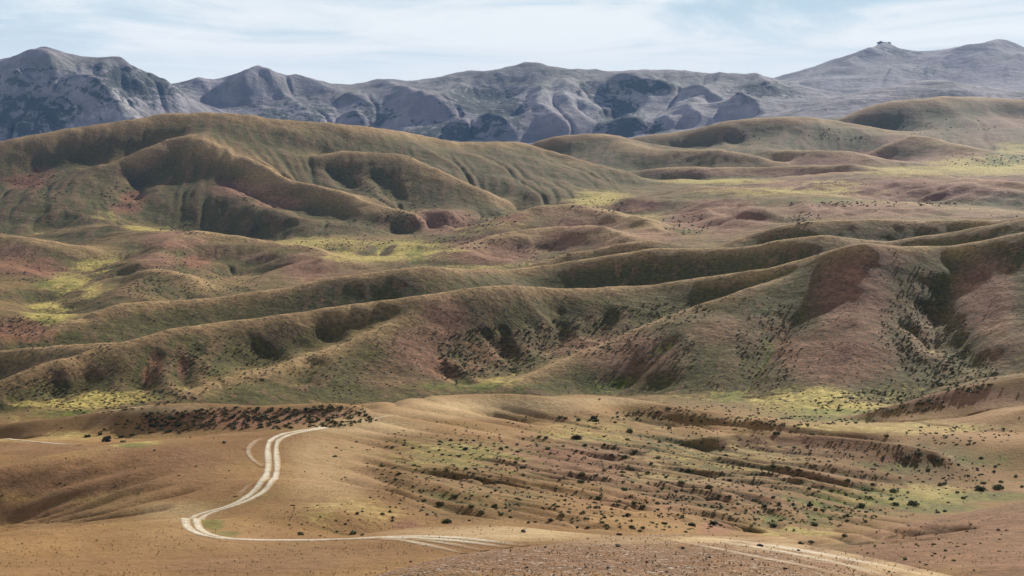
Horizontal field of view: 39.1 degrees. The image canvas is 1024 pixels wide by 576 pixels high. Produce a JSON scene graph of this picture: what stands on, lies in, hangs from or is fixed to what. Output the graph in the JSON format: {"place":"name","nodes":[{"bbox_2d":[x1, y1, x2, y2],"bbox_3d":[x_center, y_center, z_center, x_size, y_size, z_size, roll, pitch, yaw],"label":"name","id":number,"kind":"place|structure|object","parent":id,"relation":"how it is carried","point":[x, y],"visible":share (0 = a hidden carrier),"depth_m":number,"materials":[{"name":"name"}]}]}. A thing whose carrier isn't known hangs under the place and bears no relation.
{"place":"outdoors","nodes":[
{"label":"outdoors","id":0,"kind":"place"},
{"bbox_2d":[3,438,80,445],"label":"valley track","id":1,"kind":"structure","parent":0,"point":[40,442],"depth_m":354.39,"materials":[{"name":"soil"}]},
{"bbox_2d":[179,413,526,553],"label":"dirt track","id":2,"kind":"structure","parent":0,"point":[197,528],"depth_m":180.84,"materials":[{"name":"soil"}]},
{"bbox_2d":[0,96,1023,423],"bbox_3d":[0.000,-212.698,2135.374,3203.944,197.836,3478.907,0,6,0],"label":"hills","id":3,"kind":"structure","parent":0,"point":[804,166],"depth_m":950.28,"materials":[{"name":"green plant"}]},
{"bbox_2d":[0,119,1020,513],"bbox_3d":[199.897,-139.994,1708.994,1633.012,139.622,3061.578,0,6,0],"label":"ground cover","id":4,"kind":"object","parent":3,"relation":"on","point":[544,339],"visible":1,"depth_m":671.20,"materials":[{"name":"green plant"}]},
{"bbox_2d":[0,128,1023,564],"bbox_3d":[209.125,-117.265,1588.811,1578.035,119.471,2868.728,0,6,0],"label":"scrub","id":5,"kind":"object","parent":3,"relation":"on","point":[350,416],"visible":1,"depth_m":407.85,"materials":[{"name":"green plant"}]},
{"bbox_2d":[12,240,1021,569],"bbox_3d":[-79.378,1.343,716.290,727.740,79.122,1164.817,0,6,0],"label":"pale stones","id":6,"kind":"object","parent":3,"relation":"on","point":[442,482],"visible":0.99,"depth_m":403.58,"materials":[{"name":"grey stone"}]},
{"bbox_2d":[14,235,1022,570],"bbox_3d":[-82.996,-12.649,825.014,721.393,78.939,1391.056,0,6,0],"label":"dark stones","id":7,"kind":"object","parent":3,"relation":"on","point":[660,385],"visible":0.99,"depth_m":399.37,"materials":[{"name":"grey stone"}]},
{"bbox_2d":[0,394,1023,575],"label":"ground","id":8,"kind":"structure","parent":0,"point":[491,414],"depth_m":254.65,"materials":[{"name":"soil"}]},
{"bbox_2d":[102,437,110,441],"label":"shrub","id":9,"kind":"object","parent":8,"relation":"on","point":[106,439],"visible":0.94,"depth_m":364.86,"materials":[{"name":"green plant"}]},
{"bbox_2d":[441,518,451,522],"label":"shrub","id":10,"kind":"object","parent":8,"relation":"on","point":[446,520],"visible":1,"depth_m":197.41,"materials":[{"name":"green plant"}]},
{"bbox_2d":[0,398,1023,575],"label":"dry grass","id":11,"kind":"structure","parent":8,"relation":"on","point":[500,526],"depth_m":163.56,"materials":[{"name":"beige plant"}]},
{"bbox_2d":[571,435,582,439],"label":"shrub","id":12,"kind":"object","parent":8,"relation":"on","point":[576,437],"visible":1,"depth_m":342.69,"materials":[{"name":"green plant"}]},
{"bbox_2d":[856,502,865,506],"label":"shrub","id":13,"kind":"object","parent":8,"relation":"on","point":[861,505],"visible":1,"depth_m":301.56,"materials":[{"name":"green plant"}]},
{"bbox_2d":[908,500,919,505],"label":"shrub","id":14,"kind":"object","parent":8,"relation":"on","point":[913,503],"visible":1,"depth_m":305.96,"materials":[{"name":"green plant"}]},
{"bbox_2d":[973,485,985,490],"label":"shrub","id":15,"kind":"object","parent":8,"relation":"on","point":[980,488],"visible":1,"depth_m":330.89,"materials":[{"name":"green plant"}]},
{"bbox_2d":[992,484,1003,488],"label":"shrub","id":16,"kind":"object","parent":8,"relation":"on","point":[998,486],"visible":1,"depth_m":334.19,"materials":[{"name":"green plant"}]},
{"bbox_2d":[0,39,1023,144],"bbox_3d":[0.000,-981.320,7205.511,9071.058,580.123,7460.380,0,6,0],"label":"mountains","id":17,"kind":"structure","parent":0,"point":[45,89],"depth_m":5189.03,"materials":[{"name":"stone"}]},
{"bbox_2d":[0,0,1023,83],"label":"sky","id":18,"kind":"structure","parent":0,"point":[176,41],"materials":[{"name":"white"}]},
{"bbox_2d":[378,534,894,575],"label":"gravel","id":19,"kind":"structure","parent":0,"point":[622,562],"depth_m":64.05,"materials":[{"name":"brown gravel"}]},
{"bbox_2d":[655,536,931,575],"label":"gravel track","id":20,"kind":"structure","parent":0,"point":[752,544],"depth_m":70.58,"materials":[{"name":"soil"}]}
]}

